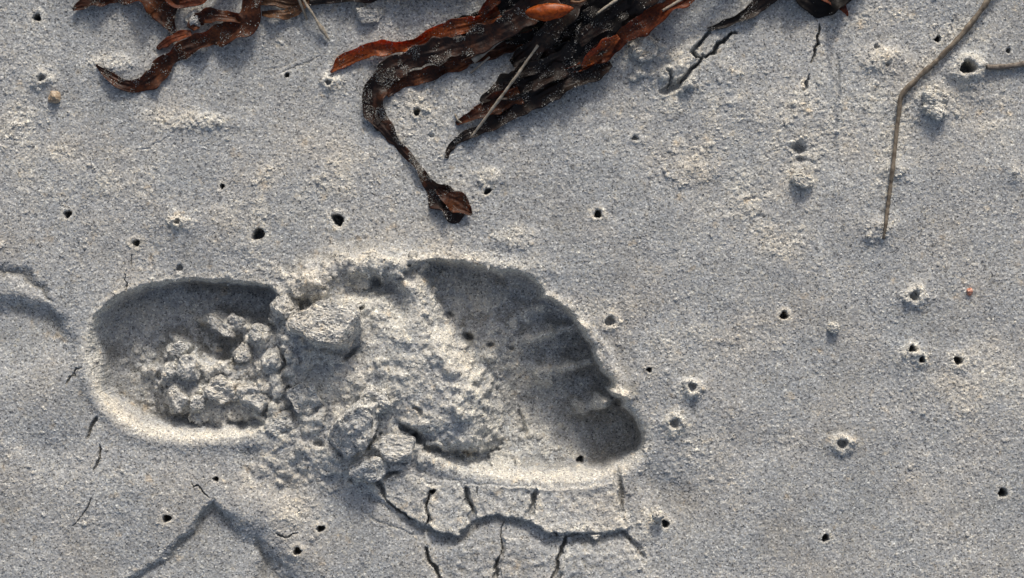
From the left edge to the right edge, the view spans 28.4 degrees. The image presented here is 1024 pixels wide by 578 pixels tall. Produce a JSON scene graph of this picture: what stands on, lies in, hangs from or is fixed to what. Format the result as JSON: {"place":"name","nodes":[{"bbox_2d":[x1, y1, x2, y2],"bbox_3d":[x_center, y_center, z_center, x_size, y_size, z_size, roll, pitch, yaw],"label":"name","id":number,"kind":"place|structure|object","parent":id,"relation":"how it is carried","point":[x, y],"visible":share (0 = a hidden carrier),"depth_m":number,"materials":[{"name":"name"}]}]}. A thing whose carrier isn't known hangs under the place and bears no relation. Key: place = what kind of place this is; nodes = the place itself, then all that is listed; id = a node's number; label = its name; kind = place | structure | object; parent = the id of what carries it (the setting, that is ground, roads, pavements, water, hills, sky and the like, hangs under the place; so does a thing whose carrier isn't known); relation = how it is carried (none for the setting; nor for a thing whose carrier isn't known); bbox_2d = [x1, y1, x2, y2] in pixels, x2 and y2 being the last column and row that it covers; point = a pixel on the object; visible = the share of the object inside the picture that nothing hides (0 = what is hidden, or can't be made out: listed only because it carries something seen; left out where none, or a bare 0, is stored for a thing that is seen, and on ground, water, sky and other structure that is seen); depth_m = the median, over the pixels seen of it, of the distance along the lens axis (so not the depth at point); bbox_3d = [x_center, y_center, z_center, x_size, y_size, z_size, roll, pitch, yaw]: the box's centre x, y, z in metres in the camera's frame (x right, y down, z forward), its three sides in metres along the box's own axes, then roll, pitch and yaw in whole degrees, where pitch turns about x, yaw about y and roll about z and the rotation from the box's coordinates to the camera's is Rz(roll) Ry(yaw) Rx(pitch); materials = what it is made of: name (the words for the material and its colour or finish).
{"place":"outdoors","nodes":[
{"label":"outdoors","id":0,"kind":"place"},
{"bbox_2d":[0,0,1023,577],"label":"sand","id":1,"kind":"structure","parent":0,"point":[688,134],"depth_m":0.95,"materials":[{"name":"sand"}]},
{"bbox_2d":[33,14,41,21],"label":"burrow hole","id":2,"kind":"object","parent":1,"relation":"on","point":[37,18],"visible":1,"depth_m":0.95,"materials":[{"name":"sand"}]},
{"bbox_2d":[33,70,48,85],"bbox_3d":[-0.220,-0.099,0.949,0.007,0.004,0.007,0,90,0],"label":"burrow hole","id":3,"kind":"object","parent":1,"relation":"on","point":[40,78],"visible":1,"depth_m":0.95,"materials":[{"name":"sand"}]},
{"bbox_2d":[0,260,83,422],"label":"shoe mark","id":4,"kind":"object","parent":1,"relation":"on","point":[27,334],"visible":1,"depth_m":0.95,"materials":[{"name":"sand"}]},
{"bbox_2d":[48,91,60,102],"bbox_3d":[-0.214,-0.090,0.948,0.006,0.005,0.006,0,90,0],"label":"shell fragment","id":5,"kind":"object","parent":1,"relation":"on","point":[54,96],"visible":1,"depth_m":0.95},
{"bbox_2d":[63,210,72,219],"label":"burrow hole","id":6,"kind":"object","parent":1,"relation":"on","point":[67,214],"visible":1,"depth_m":0.95,"materials":[{"name":"sand"}]},
{"bbox_2d":[72,0,179,33],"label":"seaweed frond","id":7,"kind":"object","parent":1,"relation":"on","point":[161,17],"visible":1,"depth_m":0.95,"materials":[{"name":"plant"}]},
{"bbox_2d":[133,239,140,247],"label":"burrow hole","id":8,"kind":"object","parent":1,"relation":"on","point":[137,243],"visible":1,"depth_m":0.95,"materials":[{"name":"sand"}]},
{"bbox_2d":[162,515,171,524],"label":"burrow hole","id":9,"kind":"object","parent":1,"relation":"on","point":[166,519],"visible":1,"depth_m":0.95,"materials":[{"name":"sand"}]},
{"bbox_2d":[156,30,191,49],"bbox_3d":[-0.158,-0.117,0.948,0.017,0.004,0.009,0,90,0],"label":"seaweed frond","id":10,"kind":"object","parent":1,"relation":"on","point":[179,35],"visible":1,"depth_m":0.95,"materials":[{"name":"plant"}]},
{"bbox_2d":[171,217,181,227],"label":"burrow hole","id":11,"kind":"object","parent":1,"relation":"on","point":[176,222],"visible":1,"depth_m":0.95,"materials":[{"name":"sand"}]},
{"bbox_2d":[96,0,261,92],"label":"seaweed frond","id":12,"kind":"object","parent":1,"relation":"on","point":[250,14],"visible":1,"depth_m":0.95,"materials":[{"name":"plant"}]},
{"bbox_2d":[176,265,183,271],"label":"burrow hole","id":13,"kind":"object","parent":1,"relation":"on","point":[180,268],"visible":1,"depth_m":0.95,"materials":[{"name":"sand"}]},
{"bbox_2d":[165,0,206,8],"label":"seaweed frond","id":14,"kind":"object","parent":1,"relation":"on","point":[186,3],"visible":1,"depth_m":0.94,"materials":[{"name":"plant"}]},
{"bbox_2d":[184,9,201,29],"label":"sand clod","id":15,"kind":"object","parent":1,"relation":"on","point":[193,19],"visible":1,"depth_m":0.95,"materials":[{"name":"sand"}]},
{"bbox_2d":[187,7,239,30],"bbox_3d":[-0.139,-0.126,0.946,0.027,0.007,0.011,0,90,0],"label":"seaweed frond","id":16,"kind":"object","parent":1,"relation":"on","point":[205,16],"visible":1,"depth_m":0.94,"materials":[{"name":"plant"}]},
{"bbox_2d":[126,496,328,577],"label":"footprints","id":17,"kind":"object","parent":1,"relation":"on","point":[195,553],"visible":1,"depth_m":0.95,"materials":[{"name":"sand"}]},
{"bbox_2d":[251,227,265,241],"bbox_3d":[-0.119,-0.025,0.956,0.007,0.013,0.007,0,90,0],"label":"burrow hole","id":18,"kind":"object","parent":1,"relation":"on","point":[257,232],"visible":1,"depth_m":0.95,"materials":[{"name":"sand"}]},
{"bbox_2d":[261,0,305,8],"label":"seaweed frond","id":19,"kind":"object","parent":1,"relation":"on","point":[284,4],"visible":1,"depth_m":0.95,"materials":[{"name":"plant"}]},
{"bbox_2d":[262,0,309,19],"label":"seaweed frond","id":20,"kind":"object","parent":1,"relation":"on","point":[295,11],"visible":1,"depth_m":0.95,"materials":[{"name":"plant"}]},
{"bbox_2d":[293,547,301,556],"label":"burrow hole","id":21,"kind":"object","parent":1,"relation":"on","point":[297,551],"visible":1,"depth_m":0.95,"materials":[{"name":"sand"}]},
{"bbox_2d":[298,0,307,19],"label":"straw","id":22,"kind":"object","parent":1,"relation":"on","point":[302,8],"visible":1,"depth_m":0.95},
{"bbox_2d":[303,0,328,39],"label":"straw","id":23,"kind":"object","parent":1,"relation":"on","point":[322,29],"visible":1,"depth_m":0.95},
{"bbox_2d":[315,525,324,532],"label":"burrow hole","id":24,"kind":"object","parent":1,"relation":"on","point":[320,528],"visible":1,"depth_m":0.95,"materials":[{"name":"sand"}]},
{"bbox_2d":[323,76,334,88],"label":"burrow hole","id":25,"kind":"object","parent":1,"relation":"on","point":[330,81],"visible":1,"depth_m":0.95,"materials":[{"name":"sand"}]},
{"bbox_2d":[332,213,345,226],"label":"burrow hole","id":26,"kind":"object","parent":1,"relation":"on","point":[338,220],"visible":1,"depth_m":0.95,"materials":[{"name":"sand"}]},
{"bbox_2d":[309,0,376,5],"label":"seaweed frond","id":27,"kind":"object","parent":1,"relation":"on","point":[315,2],"visible":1,"depth_m":0.95,"materials":[{"name":"plant"}]},
{"bbox_2d":[82,251,649,486],"bbox_3d":[-0.068,0.038,0.960,0.266,0.041,0.110,0,90,0],"label":"footprint","id":28,"kind":"object","parent":1,"relation":"on","point":[430,428],"visible":1,"depth_m":0.96,"materials":[{"name":"sand"}]},
{"bbox_2d":[161,359,177,382],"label":"sand clod","id":29,"kind":"object","parent":28,"relation":"on","point":[168,374],"visible":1,"depth_m":0.96,"materials":[{"name":"sand"}]},
{"bbox_2d":[166,383,189,413],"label":"sand clod","id":30,"kind":"object","parent":28,"relation":"on","point":[177,398],"visible":1,"depth_m":0.96,"materials":[{"name":"sand"}]},
{"bbox_2d":[167,340,193,357],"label":"sand clod","id":31,"kind":"object","parent":28,"relation":"on","point":[179,348],"visible":1,"depth_m":0.96,"materials":[{"name":"sand"}]},
{"bbox_2d":[176,354,202,381],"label":"sand clod","id":32,"kind":"object","parent":28,"relation":"on","point":[188,367],"visible":1,"depth_m":0.95,"materials":[{"name":"sand"}]},
{"bbox_2d":[189,394,204,412],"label":"sand clod","id":33,"kind":"object","parent":28,"relation":"on","point":[197,403],"visible":1,"depth_m":0.95,"materials":[{"name":"sand"}]},
{"bbox_2d":[205,313,235,336],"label":"sand clod","id":34,"kind":"object","parent":28,"relation":"on","point":[217,323],"visible":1,"depth_m":0.96,"materials":[{"name":"sand"}]},
{"bbox_2d":[202,374,241,405],"bbox_3d":[-0.137,0.047,0.958,0.019,0.011,0.016,0,90,0],"label":"sand clod","id":35,"kind":"object","parent":28,"relation":"on","point":[220,389],"visible":1,"depth_m":0.95,"materials":[{"name":"sand"}]},
{"bbox_2d":[227,313,245,329],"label":"sand clod","id":36,"kind":"object","parent":28,"relation":"on","point":[233,319],"visible":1,"depth_m":0.96,"materials":[{"name":"sand"}]},
{"bbox_2d":[234,342,253,363],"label":"sand clod","id":37,"kind":"object","parent":28,"relation":"on","point":[243,352],"visible":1,"depth_m":0.96,"materials":[{"name":"sand"}]},
{"bbox_2d":[235,382,270,412],"bbox_3d":[-0.121,0.051,0.956,0.019,0.012,0.015,0,90,0],"label":"sand clod","id":38,"kind":"object","parent":28,"relation":"on","point":[251,397],"visible":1,"depth_m":0.95,"materials":[{"name":"sand"}]},
{"bbox_2d":[248,323,273,347],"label":"sand clod","id":39,"kind":"object","parent":28,"relation":"on","point":[256,332],"visible":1,"depth_m":0.95,"materials":[{"name":"sand"}]},
{"bbox_2d":[260,346,285,374],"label":"sand clod","id":40,"kind":"object","parent":28,"relation":"on","point":[272,360],"visible":1,"depth_m":0.95,"materials":[{"name":"sand"}]},
{"bbox_2d":[265,410,297,433],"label":"sand clod","id":41,"kind":"object","parent":28,"relation":"on","point":[282,421],"visible":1,"depth_m":0.95,"materials":[{"name":"sand"}]},
{"bbox_2d":[270,294,299,320],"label":"sand clod","id":42,"kind":"object","parent":28,"relation":"on","point":[283,307],"visible":0.94,"depth_m":0.95,"materials":[{"name":"sand"}]},
{"bbox_2d":[286,382,322,414],"bbox_3d":[-0.096,0.052,0.949,0.015,0.012,0.018,-28,90,0],"label":"sand clod","id":43,"kind":"object","parent":28,"relation":"on","point":[303,397],"visible":1,"depth_m":0.94,"materials":[{"name":"sand"}]},
{"bbox_2d":[287,300,362,349],"bbox_3d":[-0.087,0.017,0.938,0.034,0.017,0.024,0,90,0],"label":"sand clod","id":44,"kind":"object","parent":28,"relation":"on","point":[333,325],"visible":1,"depth_m":0.93,"materials":[{"name":"sand"}]},
{"bbox_2d":[329,400,378,460],"bbox_3d":[-0.072,0.065,0.943,0.031,0.020,0.020,-44,90,0],"label":"sand clod","id":45,"kind":"object","parent":28,"relation":"on","point":[353,429],"visible":1,"depth_m":0.94,"materials":[{"name":"sand"}]},
{"bbox_2d":[348,456,387,482],"bbox_3d":[-0.067,0.084,0.945,0.018,0.009,0.013,0,90,0],"label":"sand clod","id":46,"kind":"object","parent":28,"relation":"on","point":[373,469],"visible":1,"depth_m":0.94,"materials":[{"name":"sand"}]},
{"bbox_2d":[359,385,392,414],"bbox_3d":[-0.063,0.052,0.944,0.016,0.011,0.015,0,90,0],"label":"sand clod","id":47,"kind":"object","parent":28,"relation":"on","point":[370,393],"visible":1,"depth_m":0.94,"materials":[{"name":"sand"}]},
{"bbox_2d":[370,431,415,462],"bbox_3d":[-0.056,0.074,0.948,0.022,0.008,0.015,0,90,0],"label":"sand clod","id":48,"kind":"object","parent":28,"relation":"on","point":[396,447],"visible":1,"depth_m":0.94,"materials":[{"name":"sand"}]},
{"bbox_2d":[356,7,383,23],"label":"sand clod","id":49,"kind":"object","parent":1,"relation":"on","point":[366,15],"visible":1,"depth_m":0.95,"materials":[{"name":"sand"}]},
{"bbox_2d":[383,475,430,524],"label":"sand slab","id":50,"kind":"structure","parent":1,"relation":"on","point":[413,498],"depth_m":0.95,"materials":[{"name":"sand"}]},
{"bbox_2d":[330,7,501,72],"bbox_3d":[-0.045,-0.116,0.946,0.084,0.007,0.010,-16,90,0],"label":"seaweed frond","id":51,"kind":"object","parent":1,"relation":"on","point":[462,25],"visible":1,"depth_m":0.95,"materials":[{"name":"plant"}]},
{"bbox_2d":[411,106,422,118],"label":"burrow hole","id":52,"kind":"object","parent":1,"relation":"on","point":[417,111],"visible":1,"depth_m":0.95,"materials":[{"name":"sand"}]},
{"bbox_2d":[429,488,436,495],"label":"burrow hole","id":53,"kind":"object","parent":1,"relation":"on","point":[432,491],"visible":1,"depth_m":0.95,"materials":[{"name":"sand"}]},
{"bbox_2d":[427,483,471,534],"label":"sand slab","id":54,"kind":"structure","parent":1,"relation":"on","point":[444,501],"depth_m":0.95,"materials":[{"name":"sand"}]},
{"bbox_2d":[71,0,829,223],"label":"grains on seaweed","id":55,"kind":"object","parent":1,"relation":"on","point":[379,77],"visible":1,"depth_m":0.95,"materials":[{"name":"sand"}]},
{"bbox_2d":[362,0,560,223],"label":"seaweed frond","id":56,"kind":"object","parent":1,"relation":"on","point":[477,41],"visible":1,"depth_m":0.95,"materials":[{"name":"plant"}]},
{"bbox_2d":[387,29,536,97],"bbox_3d":[-0.019,-0.108,0.948,0.089,0.006,0.008,-20,90,0],"label":"seaweed frond","id":57,"kind":"object","parent":1,"relation":"on","point":[433,72],"visible":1,"depth_m":0.95,"materials":[{"name":"plant"}]},
{"bbox_2d":[471,40,503,62],"bbox_3d":[-0.009,-0.113,0.947,0.023,0.005,0.003,-36,90,0],"label":"straw","id":58,"kind":"object","parent":57,"relation":"on","point":[476,58],"visible":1,"depth_m":0.95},
{"bbox_2d":[470,56,489,73],"bbox_3d":[-0.015,-0.105,0.948,0.010,0.002,0.008,0,90,0],"label":"straw","id":59,"kind":"object","parent":1,"relation":"on","point":[480,64],"visible":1,"depth_m":0.95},
{"bbox_2d":[455,0,518,18],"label":"seaweed frond","id":60,"kind":"object","parent":1,"relation":"on","point":[503,5],"visible":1,"depth_m":0.94,"materials":[{"name":"plant"}]},
{"bbox_2d":[484,188,490,194],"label":"burrow hole","id":61,"kind":"object","parent":1,"relation":"on","point":[487,191],"visible":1,"depth_m":0.96,"materials":[{"name":"sand"}]},
{"bbox_2d":[455,87,523,124],"bbox_3d":[-0.011,-0.085,0.947,0.033,0.007,0.011,-23,90,0],"label":"seaweed frond","id":62,"kind":"object","parent":1,"relation":"on","point":[475,113],"visible":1,"depth_m":0.95,"materials":[{"name":"plant"}]},
{"bbox_2d":[478,0,500,17],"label":"seaweed frond","id":63,"kind":"object","parent":1,"relation":"on","point":[487,4],"visible":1,"depth_m":0.94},
{"bbox_2d":[467,486,534,519],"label":"sand slab","id":64,"kind":"structure","parent":1,"relation":"on","point":[505,504],"depth_m":0.95,"materials":[{"name":"sand"}]},
{"bbox_2d":[444,59,612,158],"bbox_3d":[0.005,-0.087,0.946,0.089,0.010,0.015,-27,90,0],"label":"seaweed frond","id":65,"kind":"object","parent":1,"relation":"on","point":[533,102],"visible":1,"depth_m":0.95,"materials":[{"name":"plant"}]},
{"bbox_2d":[470,45,538,136],"bbox_3d":[-0.003,-0.092,0.944,0.002,0.010,0.052,36,90,0],"label":"straw","id":66,"kind":"object","parent":65,"relation":"on","point":[498,100],"visible":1,"depth_m":0.94,"materials":[{"name":"plant"}]},
{"bbox_2d":[461,0,595,43],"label":"seaweed frond","id":67,"kind":"object","parent":1,"relation":"on","point":[524,38],"visible":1,"depth_m":0.95,"materials":[{"name":"plant"}]},
{"bbox_2d":[479,26,585,103],"bbox_3d":[0.016,-0.104,0.946,0.068,0.009,0.023,-41,90,0],"label":"seaweed frond","id":68,"kind":"object","parent":1,"relation":"on","point":[556,69],"visible":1,"depth_m":0.95,"materials":[{"name":"plant"}]},
{"bbox_2d":[502,43,575,84],"bbox_3d":[0.013,-0.104,0.944,0.036,0.007,0.007,-26,90,0],"label":"seaweed frond","id":69,"kind":"object","parent":68,"relation":"on","point":[567,52],"visible":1,"depth_m":0.94,"materials":[{"name":"plant"}]},
{"bbox_2d":[565,0,694,72],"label":"seaweed frond","id":70,"kind":"object","parent":68,"relation":"on","point":[620,39],"visible":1,"depth_m":0.94,"materials":[{"name":"plant"}]},
{"bbox_2d":[662,0,681,11],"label":"straw","id":71,"kind":"object","parent":70,"relation":"on","point":[670,5],"visible":1,"depth_m":0.94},
{"bbox_2d":[510,0,586,67],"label":"seaweed frond","id":72,"kind":"object","parent":1,"relation":"on","point":[564,13],"visible":1,"depth_m":0.94,"materials":[{"name":"plant"}]},
{"bbox_2d":[532,480,624,534],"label":"sand slab","id":73,"kind":"structure","parent":1,"relation":"on","point":[567,505],"depth_m":0.95,"materials":[{"name":"sand"}]},
{"bbox_2d":[575,455,583,465],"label":"burrow hole","id":74,"kind":"object","parent":1,"relation":"on","point":[579,459],"visible":1,"depth_m":0.98,"materials":[{"name":"sand"}]},
{"bbox_2d":[543,0,632,77],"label":"seaweed frond","id":75,"kind":"object","parent":1,"relation":"on","point":[614,26],"visible":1,"depth_m":0.94,"materials":[{"name":"plant"}]},
{"bbox_2d":[597,0,617,13],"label":"straw","id":76,"kind":"object","parent":75,"relation":"on","point":[606,6],"visible":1,"depth_m":0.94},
{"bbox_2d":[594,210,602,218],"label":"burrow hole","id":77,"kind":"object","parent":1,"relation":"on","point":[598,214],"visible":1,"depth_m":0.95,"materials":[{"name":"sand"}]},
{"bbox_2d":[602,313,619,330],"bbox_3d":[0.046,0.015,0.952,0.009,0.005,0.009,0,90,0],"label":"burrow hole","id":78,"kind":"object","parent":1,"relation":"on","point":[611,321],"visible":1,"depth_m":0.95,"materials":[{"name":"sand"}]},
{"bbox_2d":[578,0,658,47],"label":"seaweed frond","id":79,"kind":"object","parent":1,"relation":"on","point":[635,8],"visible":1,"depth_m":0.94,"materials":[{"name":"plant"}]},
{"bbox_2d":[631,135,638,141],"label":"burrow hole","id":80,"kind":"object","parent":1,"relation":"on","point":[634,138],"visible":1,"depth_m":0.95,"materials":[{"name":"sand"}]},
{"bbox_2d":[628,35,659,62],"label":"sand clod","id":81,"kind":"object","parent":1,"relation":"on","point":[642,49],"visible":1,"depth_m":0.94,"materials":[{"name":"sand"}]},
{"bbox_2d":[651,510,664,521],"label":"sand clod","id":82,"kind":"object","parent":1,"relation":"on","point":[658,515],"visible":1,"depth_m":0.95,"materials":[{"name":"sand"}]},
{"bbox_2d":[661,519,669,527],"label":"burrow hole","id":83,"kind":"object","parent":1,"relation":"on","point":[665,523],"visible":1,"depth_m":0.96,"materials":[{"name":"sand"}]},
{"bbox_2d":[666,415,684,433],"bbox_3d":[0.076,0.063,0.950,0.009,0.005,0.009,0,90,0],"label":"burrow hole","id":84,"kind":"object","parent":1,"relation":"on","point":[675,426],"visible":1,"depth_m":0.95,"materials":[{"name":"sand"}]},
{"bbox_2d":[668,52,696,78],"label":"sand slab","id":85,"kind":"structure","parent":1,"relation":"on","point":[681,65],"depth_m":0.95,"materials":[{"name":"sand"}]},
{"bbox_2d":[685,380,700,395],"bbox_3d":[0.085,0.046,0.948,0.007,0.005,0.007,0,90,0],"label":"burrow hole","id":86,"kind":"object","parent":1,"relation":"on","point":[692,387],"visible":1,"depth_m":0.95,"materials":[{"name":"sand"}]},
{"bbox_2d":[698,32,722,56],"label":"sand slab","id":87,"kind":"structure","parent":1,"relation":"on","point":[709,43],"depth_m":0.95,"materials":[{"name":"sand"}]},
{"bbox_2d":[708,0,776,31],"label":"seaweed frond","id":88,"kind":"object","parent":1,"relation":"on","point":[759,6],"visible":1,"depth_m":0.95,"materials":[{"name":"plant"}]},
{"bbox_2d":[780,312,788,319],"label":"burrow hole","id":89,"kind":"object","parent":1,"relation":"on","point":[784,315],"visible":1,"depth_m":0.95,"materials":[{"name":"sand"}]},
{"bbox_2d":[790,173,813,188],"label":"sand clod","id":90,"kind":"object","parent":1,"relation":"on","point":[803,180],"visible":1,"depth_m":0.94,"materials":[{"name":"sand"}]},
{"bbox_2d":[796,0,850,17],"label":"seaweed frond","id":91,"kind":"object","parent":1,"relation":"on","point":[819,8],"visible":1,"depth_m":0.95,"materials":[{"name":"plant"}]},
{"bbox_2d":[822,534,829,542],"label":"burrow hole","id":92,"kind":"object","parent":1,"relation":"on","point":[825,538],"visible":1,"depth_m":0.95,"materials":[{"name":"sand"}]},
{"bbox_2d":[827,322,839,333],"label":"sand clod","id":93,"kind":"object","parent":1,"relation":"on","point":[833,327],"visible":1,"depth_m":0.95,"materials":[{"name":"sand"}]},
{"bbox_2d":[833,435,851,453],"bbox_3d":[0.155,0.073,0.950,0.009,0.005,0.009,0,90,0],"label":"burrow hole","id":94,"kind":"object","parent":1,"relation":"on","point":[842,444],"visible":1,"depth_m":0.95,"materials":[{"name":"sand"}]},
{"bbox_2d":[906,343,919,356],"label":"burrow hole","id":95,"kind":"object","parent":1,"relation":"on","point":[912,349],"visible":1,"depth_m":0.95,"materials":[{"name":"sand"}]},
{"bbox_2d":[906,287,924,305],"bbox_3d":[0.189,0.003,0.950,0.009,0.005,0.009,0,90,0],"label":"burrow hole","id":96,"kind":"object","parent":1,"relation":"on","point":[915,296],"visible":1,"depth_m":0.95,"materials":[{"name":"sand"}]},
{"bbox_2d":[916,354,927,365],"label":"burrow hole","id":97,"kind":"object","parent":1,"relation":"on","point":[922,359],"visible":1,"depth_m":0.95,"materials":[{"name":"sand"}]},
{"bbox_2d":[919,91,949,120],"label":"sand clod","id":98,"kind":"object","parent":1,"relation":"on","point":[933,106],"visible":1,"depth_m":0.94,"materials":[{"name":"sand"}]},
{"bbox_2d":[882,0,990,238],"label":"dry stem","id":99,"kind":"object","parent":1,"relation":"on","point":[945,51],"visible":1,"depth_m":0.95,"materials":[{"name":"plant"}]},
{"bbox_2d":[934,36,941,42],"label":"burrow hole","id":100,"kind":"object","parent":1,"relation":"on","point":[937,39],"visible":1,"depth_m":0.95,"materials":[{"name":"sand"}]},
{"bbox_2d":[953,356,963,365],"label":"burrow hole","id":101,"kind":"object","parent":1,"relation":"on","point":[958,360],"visible":1,"depth_m":0.95,"materials":[{"name":"sand"}]},
{"bbox_2d":[956,54,981,80],"bbox_3d":[0.214,-0.103,0.954,0.012,0.016,0.012,0,90,0],"label":"burrow hole","id":102,"kind":"object","parent":1,"relation":"on","point":[970,66],"visible":1,"depth_m":0.95,"materials":[{"name":"sand"}]},
{"bbox_2d":[966,288,972,295],"bbox_3d":[0.214,0.001,0.950,0.003,0.003,0.004,0,90,0],"label":"shell fragment","id":103,"kind":"object","parent":1,"relation":"on","point":[969,291],"visible":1,"depth_m":0.95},
{"bbox_2d":[998,487,1008,498],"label":"burrow hole","id":104,"kind":"object","parent":1,"relation":"on","point":[1003,493],"visible":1,"depth_m":0.95,"materials":[{"name":"sand"}]},
{"bbox_2d":[986,61,1023,69],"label":"twig","id":105,"kind":"object","parent":1,"relation":"on","point":[1004,66],"visible":1,"depth_m":0.95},
{"bbox_2d":[1006,47,1012,54],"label":"burrow hole","id":106,"kind":"object","parent":1,"relation":"on","point":[1009,50],"visible":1,"depth_m":0.95,"materials":[{"name":"sand"}]}
]}

